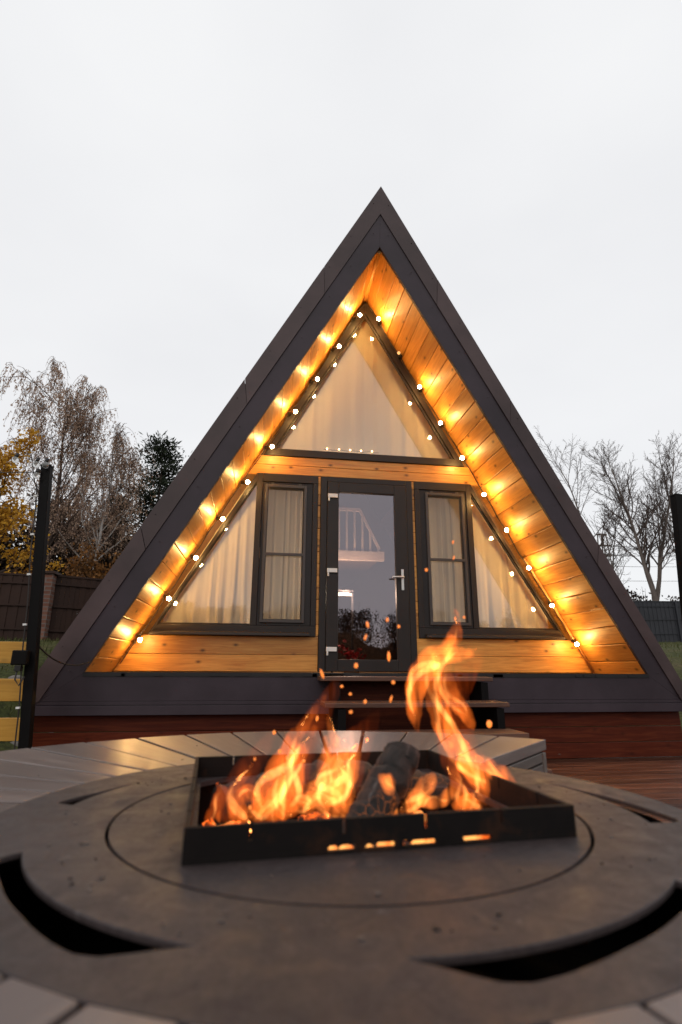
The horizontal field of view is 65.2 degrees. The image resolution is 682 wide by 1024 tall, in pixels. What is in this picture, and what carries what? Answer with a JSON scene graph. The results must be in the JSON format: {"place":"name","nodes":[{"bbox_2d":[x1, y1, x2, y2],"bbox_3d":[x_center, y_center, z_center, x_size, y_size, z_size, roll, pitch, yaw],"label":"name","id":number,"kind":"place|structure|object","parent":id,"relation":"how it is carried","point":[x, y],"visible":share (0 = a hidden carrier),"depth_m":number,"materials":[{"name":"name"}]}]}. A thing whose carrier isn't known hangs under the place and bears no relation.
{"place":"outdoors","nodes":[
{"label":"outdoors","id":0,"kind":"place"},
{"bbox_2d":[0,633,681,750],"bbox_3d":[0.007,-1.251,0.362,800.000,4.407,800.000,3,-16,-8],"label":"ground","id":1,"kind":"structure","parent":0,"point":[675,660],"depth_m":7.33,"materials":[{"name":"green plant"}]},
{"bbox_2d":[0,641,25,740],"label":"plank railing","id":2,"kind":"object","parent":1,"relation":"on","point":[9,689],"visible":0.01,"depth_m":3.75,"materials":[{"name":"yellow wood"}]},
{"bbox_2d":[0,573,31,640],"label":"metal fence","id":3,"kind":"object","parent":1,"relation":"on","point":[13,603],"visible":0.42,"depth_m":10.39,"materials":[{"name":"brown metal"}]},
{"bbox_2d":[3,565,52,623],"bbox_3d":[-8.364,2.307,13.961,2.276,2.032,1.567,13,-20,-36],"label":"shrub","id":4,"kind":"object","parent":1,"relation":"on","point":[23,571],"depth_m":14.01,"materials":[{"name":"brown plant"}]},
{"bbox_2d":[8,675,51,745],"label":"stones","id":5,"kind":"object","parent":1,"relation":"on","point":[12,677],"visible":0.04,"depth_m":6.47,"materials":[{"name":"grey stone"}]},
{"bbox_2d":[0,424,64,578],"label":"yellow tree","id":6,"kind":"object","parent":1,"relation":"on","point":[7,521],"visible":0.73,"depth_m":14.10,"materials":[{"name":"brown plant"}]},
{"bbox_2d":[26,571,61,640],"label":"brick pillar","id":7,"kind":"structure","parent":1,"relation":"on","point":[50,584],"depth_m":10.45,"materials":[{"name":"brown brick"}]},
{"bbox_2d":[0,488,135,628],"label":"thicket","id":8,"kind":"object","parent":1,"relation":"on","point":[3,563],"visible":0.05,"depth_m":21.35,"materials":[{"name":"brown plant"}]},
{"bbox_2d":[0,356,138,570],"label":"birch tree","id":9,"kind":"object","parent":1,"relation":"on","point":[78,424],"visible":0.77,"depth_m":19.88,"materials":[{"name":"brown plant"}]},
{"bbox_2d":[48,575,102,640],"bbox_3d":[-2.856,2.426,12.005,6.503,1.497,0.086,9,-18,-27],"label":"metal fence","id":10,"kind":"object","parent":1,"relation":"on","point":[70,585],"visible":0.12,"depth_m":10.72,"materials":[{"name":"brown metal"}]},
{"bbox_2d":[58,536,112,617],"bbox_3d":[-6.380,1.832,13.266,1.794,2.659,2.293,-3,-17,13],"label":"shrub","id":11,"kind":"object","parent":1,"relation":"on","point":[85,570],"visible":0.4,"depth_m":13.47,"materials":[{"name":"brown plant"}]},
{"bbox_2d":[46,422,158,568],"bbox_3d":[-8.174,0.225,18.260,3.257,8.120,3.716,3,-16,-8],"label":"birch tree","id":12,"kind":"object","parent":1,"relation":"on","point":[118,443],"visible":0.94,"depth_m":18.63,"materials":[{"name":"brown plant"}]},
{"bbox_2d":[78,489,135,569],"bbox_3d":[-10.454,2.574,24.070,3.991,7.631,4.134,3,-16,-8],"label":"conifer","id":13,"kind":"object","parent":1,"relation":"on","point":[118,511],"visible":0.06,"depth_m":24.48,"materials":[{"name":"plant"}]},
{"bbox_2d":[99,550,122,573],"bbox_3d":[-5.572,2.189,14.409,1.479,2.496,2.742,-6,-17,20],"label":"shrub","id":14,"kind":"object","parent":1,"relation":"on","point":[114,557],"visible":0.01,"depth_m":14.36,"materials":[{"name":"brown plant"}]},
{"bbox_2d":[111,430,192,536],"bbox_3d":[-9.000,0.835,25.645,4.826,10.060,4.358,3,-16,-8],"label":"pine tree","id":15,"kind":"object","parent":1,"relation":"on","point":[164,459],"visible":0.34,"depth_m":26.23,"materials":[{"name":"green plant"}]},
{"bbox_2d":[534,425,640,584],"bbox_3d":[14.149,1.041,29.746,5.097,12.423,5.353,-8,-18,25],"label":"bare tree","id":16,"kind":"object","parent":1,"relation":"on","point":[604,526],"visible":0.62,"depth_m":29.71,"materials":[{"name":"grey plant"}]},
{"bbox_2d":[597,533,612,562],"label":"pylon","id":17,"kind":"object","parent":1,"relation":"on","point":[603,544],"visible":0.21,"depth_m":89.12,"materials":[{"name":"grey metal"}]},
{"bbox_2d":[580,434,681,600],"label":"bare tree","id":18,"kind":"object","parent":1,"relation":"on","point":[659,546],"visible":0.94,"depth_m":27.76,"materials":[{"name":"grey plant"}]},
{"bbox_2d":[626,586,679,600],"bbox_3d":[21.360,6.444,34.847,32.150,4.466,8.373,3,-16,-8],"label":"thicket","id":19,"kind":"object","parent":1,"relation":"on","point":[635,595],"visible":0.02,"depth_m":32.71,"materials":[{"name":"black plant"}]},
{"bbox_2d":[626,431,681,551],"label":"bare tree","id":20,"kind":"object","parent":1,"relation":"on","point":[662,469],"visible":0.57,"depth_m":30.24,"materials":[{"name":"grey plant"}]},
{"bbox_2d":[633,601,681,641],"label":"metal fence","id":21,"kind":"object","parent":1,"relation":"on","point":[663,620],"visible":0.23,"depth_m":21.76,"materials":[{"name":"grey metal"}]},
{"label":"deck joists","id":22,"kind":"structure","parent":1,"relation":"on","visible":0},
{"bbox_2d":[546,756,681,821],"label":"deck","id":23,"kind":"structure","parent":22,"relation":"on","point":[658,778],"depth_m":4.07,"materials":[{"name":"brown wood"}]},
{"bbox_2d":[14,464,53,749],"bbox_3d":[-2.202,0.737,3.869,0.288,2.280,0.138,3,-16,-8],"label":"steel post","id":24,"kind":"object","parent":23,"relation":"on","point":[26,728],"visible":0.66,"depth_m":3.85,"materials":[{"name":"black metal"}]},
{"bbox_2d":[10,650,30,685],"bbox_3d":[-2.227,1.079,3.685,0.100,0.239,0.065,3,-16,-8],"label":"switch box","id":25,"kind":"object","parent":24,"relation":"attached to","point":[20,659],"visible":1,"depth_m":3.67,"materials":[{"name":"black paint"}]},
{"bbox_2d":[0,453,49,478],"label":"festoon string","id":26,"kind":"object","parent":24,"relation":"hanging from","point":[35,464],"visible":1,"depth_m":4.09,"materials":[{"name":"white"}]},
{"bbox_2d":[40,647,88,665],"bbox_3d":[-2.112,1.086,4.055,0.012,0.164,0.541,-5,-17,18],"label":"feed cable","id":27,"kind":"object","parent":24,"relation":"attached to","point":[43,651],"visible":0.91,"depth_m":4.02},
{"bbox_2d":[0,750,681,1023],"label":"fire pit","id":28,"kind":"object","parent":23,"relation":"on","point":[576,932],"visible":0.91,"depth_m":0.63,"materials":[{"name":"metal"}]},
{"bbox_2d":[202,810,488,849],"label":"embers","id":29,"kind":"object","parent":28,"relation":"in","point":[311,815],"visible":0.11,"depth_m":1.07,"materials":[{"name":"orange"}]},
{"bbox_2d":[210,760,334,824],"bbox_3d":[-0.139,0.587,1.126,0.258,0.098,0.082,10,-19,-31],"label":"log","id":30,"kind":"object","parent":29,"relation":"on","point":[278,788],"visible":1,"depth_m":1.09,"materials":[{"name":"orange wood"}]},
{"bbox_2d":[337,741,419,848],"bbox_3d":[0.073,0.542,1.004,0.081,0.195,0.226,-13,-21,38],"label":"log","id":31,"kind":"object","parent":29,"relation":"on","point":[384,788],"visible":0.67,"depth_m":1.00,"materials":[{"name":"grey wood"}]},
{"bbox_2d":[331,759,448,811],"bbox_3d":[0.106,0.597,1.164,0.260,0.099,0.079,-2,-16,9],"label":"log","id":32,"kind":"object","parent":29,"relation":"on","point":[426,792],"visible":0.7,"depth_m":1.14,"materials":[{"name":"black wood"}]},
{"bbox_2d":[0,731,681,1023],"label":"ring table","id":33,"kind":"object","parent":23,"relation":"on","point":[55,768],"visible":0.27,"depth_m":1.50,"materials":[{"name":"grey wood"}]},
{"bbox_2d":[38,744,655,939],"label":"ash crumbs","id":34,"kind":"object","parent":33,"relation":"on","point":[249,915],"visible":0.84,"depth_m":0.64,"materials":[{"name":"grey"}]},
{"bbox_2d":[32,187,681,758],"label":"cabin","id":35,"kind":"object","parent":23,"relation":"on","point":[610,687],"visible":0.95,"depth_m":5.48,"materials":[{"name":"wood"}]},
{"bbox_2d":[163,483,256,623],"bbox_3d":[-1.365,0.430,5.726,0.960,1.599,0.093,2,-16,-7],"label":"curtain","id":36,"kind":"object","parent":35,"relation":"hanging from","point":[217,588],"visible":0.78,"depth_m":5.66,"materials":[{"name":"beige fabric"}]},
{"bbox_2d":[148,473,317,636],"bbox_3d":[-1.079,0.403,5.599,1.659,1.750,0.130,3,-16,-8],"label":"window","id":37,"kind":"structure","parent":35,"relation":"in","point":[304,626],"depth_m":5.58,"materials":[{"name":"grey glass"}]},
{"bbox_2d":[263,489,302,618],"bbox_3d":[-0.618,0.482,5.816,0.493,1.620,0.039,3,-16,-8],"label":"curtain","id":38,"kind":"object","parent":35,"relation":"hanging from","point":[282,587],"visible":0.71,"depth_m":5.81,"materials":[{"name":"beige fabric"}]},
{"bbox_2d":[119,304,583,663],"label":"string lights","id":39,"kind":"object","parent":35,"relation":"attached to","point":[267,447],"visible":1,"depth_m":5.98,"materials":[{"name":"beige"}]},
{"bbox_2d":[278,319,448,458],"bbox_3d":[0.275,-1.586,6.551,2.092,2.051,0.047,3,-16,-8],"label":"curtain","id":40,"kind":"object","parent":35,"relation":"hanging from","point":[362,399],"visible":0.7,"depth_m":6.45,"materials":[{"name":"beige fabric"}]},
{"bbox_2d":[264,301,463,466],"bbox_3d":[0.294,-1.611,6.419,2.331,2.152,0.075,3,-16,-8],"label":"window","id":41,"kind":"structure","parent":35,"relation":"in","point":[366,313],"depth_m":6.28,"materials":[{"name":"grey glass"}]},
{"bbox_2d":[325,482,410,671],"bbox_3d":[0.290,0.655,5.712,0.892,2.023,0.126,3,-16,-8],"label":"door","id":42,"kind":"structure","parent":35,"relation":"in","point":[403,662],"depth_m":5.69,"materials":[{"name":"grey glass"}]},
{"bbox_2d":[428,498,465,621],"bbox_3d":[1.143,0.563,6.064,0.494,1.620,0.041,3,-16,-8],"label":"curtain","id":43,"kind":"object","parent":35,"relation":"hanging from","point":[448,601],"visible":0.62,"depth_m":6.07,"materials":[{"name":"beige fabric"}]},
{"bbox_2d":[414,481,565,639],"bbox_3d":[1.652,0.528,5.981,1.659,1.750,0.130,3,-16,-8],"label":"window","id":44,"kind":"structure","parent":35,"relation":"in","point":[470,629],"depth_m":5.88,"materials":[{"name":"grey glass"}]},
{"bbox_2d":[471,499,547,627],"bbox_3d":[1.875,0.579,6.181,0.972,1.599,0.104,3,-16,-8],"label":"curtain","id":45,"kind":"object","parent":35,"relation":"hanging from","point":[506,598],"visible":0.7,"depth_m":6.09,"materials":[{"name":"beige fabric"}]},
{"bbox_2d":[317,676,552,773],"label":"wooden steps","id":46,"kind":"structure","parent":23,"relation":"on","point":[439,707],"depth_m":4.48,"materials":[{"name":"brown wood"}]},
{"bbox_2d":[669,493,681,618],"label":"steel post","id":47,"kind":"object","parent":23,"relation":"on","point":[676,503],"visible":1,"depth_m":5.05,"materials":[{"name":"black metal"}]},
{"bbox_2d":[0,0,681,600],"label":"sky","id":48,"kind":"structure","parent":0,"point":[176,176],"materials":[{"name":"white"}]},
{"bbox_2d":[331,590,352,672],"bbox_3d":[0.004,1.543,6.919,0.284,1.040,0.200,3,-16,-8],"label":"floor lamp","id":49,"kind":"object","parent":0,"point":[345,592],"visible":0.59,"depth_m":6.95,"materials":[{"name":"white plastic"}]},
{"bbox_2d":[338,639,365,672],"bbox_3d":[0.118,1.723,6.375,0.359,0.394,0.354,-3,-16,10],"label":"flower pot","id":50,"kind":"object","parent":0,"point":[350,654],"visible":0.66,"depth_m":6.33,"materials":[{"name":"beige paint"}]},
{"bbox_2d":[487,720,491,727],"bbox_3d":[0.322,0.460,1.157,0.012,0.016,0.010,-3,-16,11],"label":"spark","id":51,"kind":"object","parent":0,"point":[489,723],"visible":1,"depth_m":1.15,"materials":[{"name":"orange"}]}
]}

